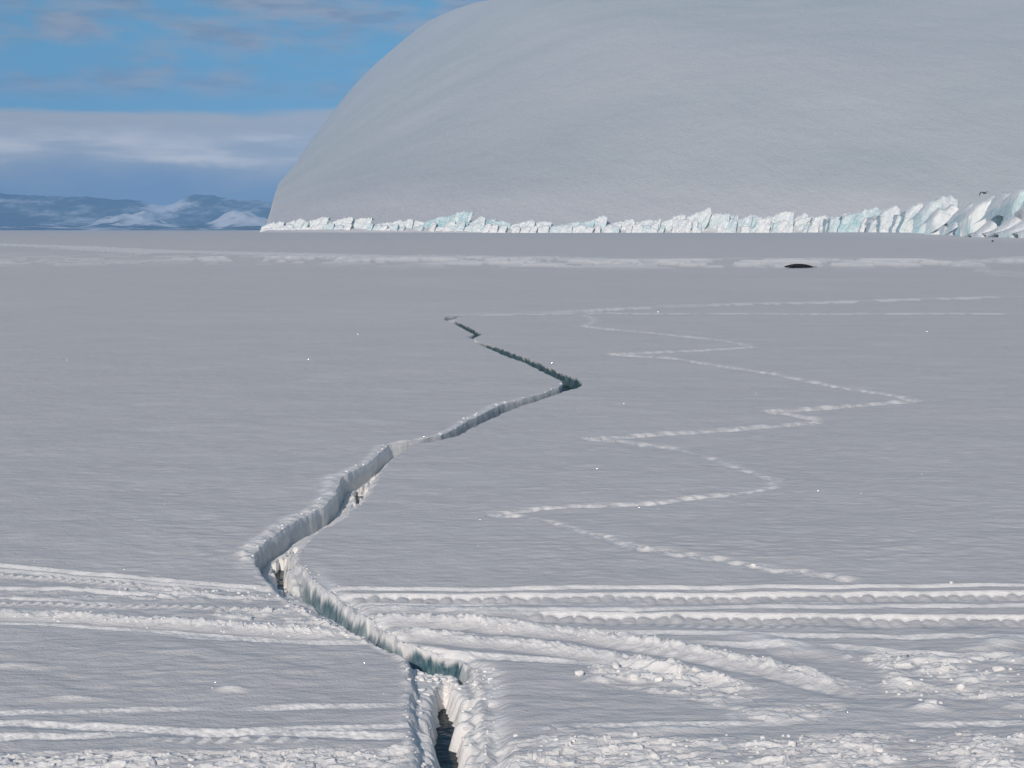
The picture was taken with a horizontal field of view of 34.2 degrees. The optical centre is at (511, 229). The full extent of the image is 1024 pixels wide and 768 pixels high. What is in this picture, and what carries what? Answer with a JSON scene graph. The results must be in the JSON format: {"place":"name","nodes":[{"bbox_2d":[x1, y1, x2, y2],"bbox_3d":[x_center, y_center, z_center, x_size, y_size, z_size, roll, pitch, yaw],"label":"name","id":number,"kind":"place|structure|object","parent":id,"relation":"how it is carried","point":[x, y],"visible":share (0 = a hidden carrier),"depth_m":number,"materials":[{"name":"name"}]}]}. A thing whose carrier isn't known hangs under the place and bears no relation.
{"place":"outdoors","nodes":[
{"label":"outdoors","id":0,"kind":"place"},
{"bbox_2d":[0,210,267,229],"bbox_3d":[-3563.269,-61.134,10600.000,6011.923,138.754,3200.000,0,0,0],"label":"snowy foothills","id":1,"kind":"structure","parent":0,"point":[230,220],"depth_m":10287.24,"materials":[{"name":"white snow"}]},
{"bbox_2d":[0,193,272,225],"bbox_3d":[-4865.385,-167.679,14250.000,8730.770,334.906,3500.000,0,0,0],"label":"mountain range","id":2,"kind":"structure","parent":0,"point":[194,209],"depth_m":13340.89,"materials":[{"name":"snow"}]},
{"bbox_2d":[0,0,485,205],"label":"sky","id":3,"kind":"structure","parent":0,"point":[158,102],"materials":[{"name":"blue"}]},
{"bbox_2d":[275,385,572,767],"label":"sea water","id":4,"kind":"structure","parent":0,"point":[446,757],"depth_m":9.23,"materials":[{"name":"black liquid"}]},
{"bbox_2d":[0,230,1023,767],"bbox_3d":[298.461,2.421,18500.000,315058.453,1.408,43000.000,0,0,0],"label":"sea ice","id":5,"kind":"structure","parent":0,"point":[208,410],"depth_m":16.13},
{"bbox_2d":[0,383,1022,767],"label":"snow crumbs","id":6,"kind":"object","parent":5,"relation":"on","point":[436,677],"visible":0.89,"depth_m":9.61,"materials":[{"name":"white snow"}]},
{"bbox_2d":[23,308,1011,765],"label":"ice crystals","id":7,"kind":"object","parent":5,"relation":"on","point":[659,502],"visible":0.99,"depth_m":12.54,"materials":[{"name":"white ice"}]},
{"bbox_2d":[574,670,583,675],"bbox_3d":[0.392,2.583,9.701,0.055,0.036,0.068,-4,-10,31],"label":"snow clod","id":8,"kind":"object","parent":5,"relation":"on","point":[579,672],"visible":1,"depth_m":9.68,"materials":[{"name":"white snow"}]},
{"bbox_2d":[611,661,619,668],"bbox_3d":[0.614,2.584,9.866,0.050,0.043,0.086,8,-1,0],"label":"snow clod","id":9,"kind":"object","parent":5,"relation":"on","point":[615,664],"visible":1,"depth_m":9.85,"materials":[{"name":"white snow"}]},
{"bbox_2d":[628,672,640,679],"bbox_3d":[0.706,2.574,9.606,0.068,0.044,0.084,-4,4,31],"label":"snow clod","id":10,"kind":"object","parent":5,"relation":"on","point":[633,675],"visible":1,"depth_m":9.58,"materials":[{"name":"white snow"}]},
{"bbox_2d":[654,675,663,681],"bbox_3d":[0.845,2.582,9.566,0.061,0.032,0.049,-8,9,-28],"label":"snow clod","id":11,"kind":"object","parent":5,"relation":"on","point":[659,678],"visible":1,"depth_m":9.55,"materials":[{"name":"white snow"}]},
{"bbox_2d":[787,740,795,746],"bbox_3d":[1.408,2.584,8.373,0.046,0.036,0.050,0,-11,32],"label":"snow clod","id":12,"kind":"object","parent":5,"relation":"on","point":[792,743],"visible":1,"depth_m":8.36,"materials":[{"name":"white snow"}]},
{"bbox_2d":[784,264,815,267],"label":"seal","id":13,"kind":"object","parent":5,"relation":"on","point":[799,266],"visible":1,"depth_m":115.23,"materials":[{"name":"fur"}]},
{"bbox_2d":[875,746,883,751],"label":"snow clod","id":14,"kind":"object","parent":5,"relation":"on","point":[879,748],"visible":1,"depth_m":8.30,"materials":[{"name":"white snow"}]},
{"bbox_2d":[904,680,913,684],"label":"snow clod","id":15,"kind":"object","parent":5,"relation":"on","point":[909,682],"visible":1,"depth_m":9.53,"materials":[{"name":"white snow"}]},
{"bbox_2d":[924,699,937,703],"bbox_3d":[2.295,2.593,9.119,0.068,0.042,0.069,0,0,-15],"label":"snow clod","id":16,"kind":"object","parent":5,"relation":"on","point":[935,701],"visible":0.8,"depth_m":9.10,"materials":[{"name":"white snow"}]},
{"bbox_2d":[955,682,965,689],"bbox_3d":[2.556,2.604,9.482,0.056,0.047,0.050,-5,-4,28],"label":"snow clod","id":17,"kind":"object","parent":5,"relation":"on","point":[961,685],"visible":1,"depth_m":9.46,"materials":[{"name":"white snow"}]},
{"bbox_2d":[991,666,1004,670],"bbox_3d":[2.881,2.598,9.840,0.085,0.037,0.056,-5,5,-5],"label":"snow clod","id":18,"kind":"object","parent":5,"relation":"on","point":[998,668],"visible":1,"depth_m":9.83,"materials":[{"name":"white snow"}]},
{"bbox_2d":[260,0,1023,232],"bbox_3d":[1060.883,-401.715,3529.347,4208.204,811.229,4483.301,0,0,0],"label":"snow dome","id":19,"kind":"structure","parent":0,"point":[557,112],"depth_m":1988.09,"materials":[{"name":"white snow"}]},
{"bbox_2d":[260,187,1023,237],"bbox_3d":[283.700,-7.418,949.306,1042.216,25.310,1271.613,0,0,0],"label":"ice cliff","id":20,"kind":"structure","parent":0,"point":[1001,215],"depth_m":1426.70,"materials":[{"name":"white ice"}]}
]}

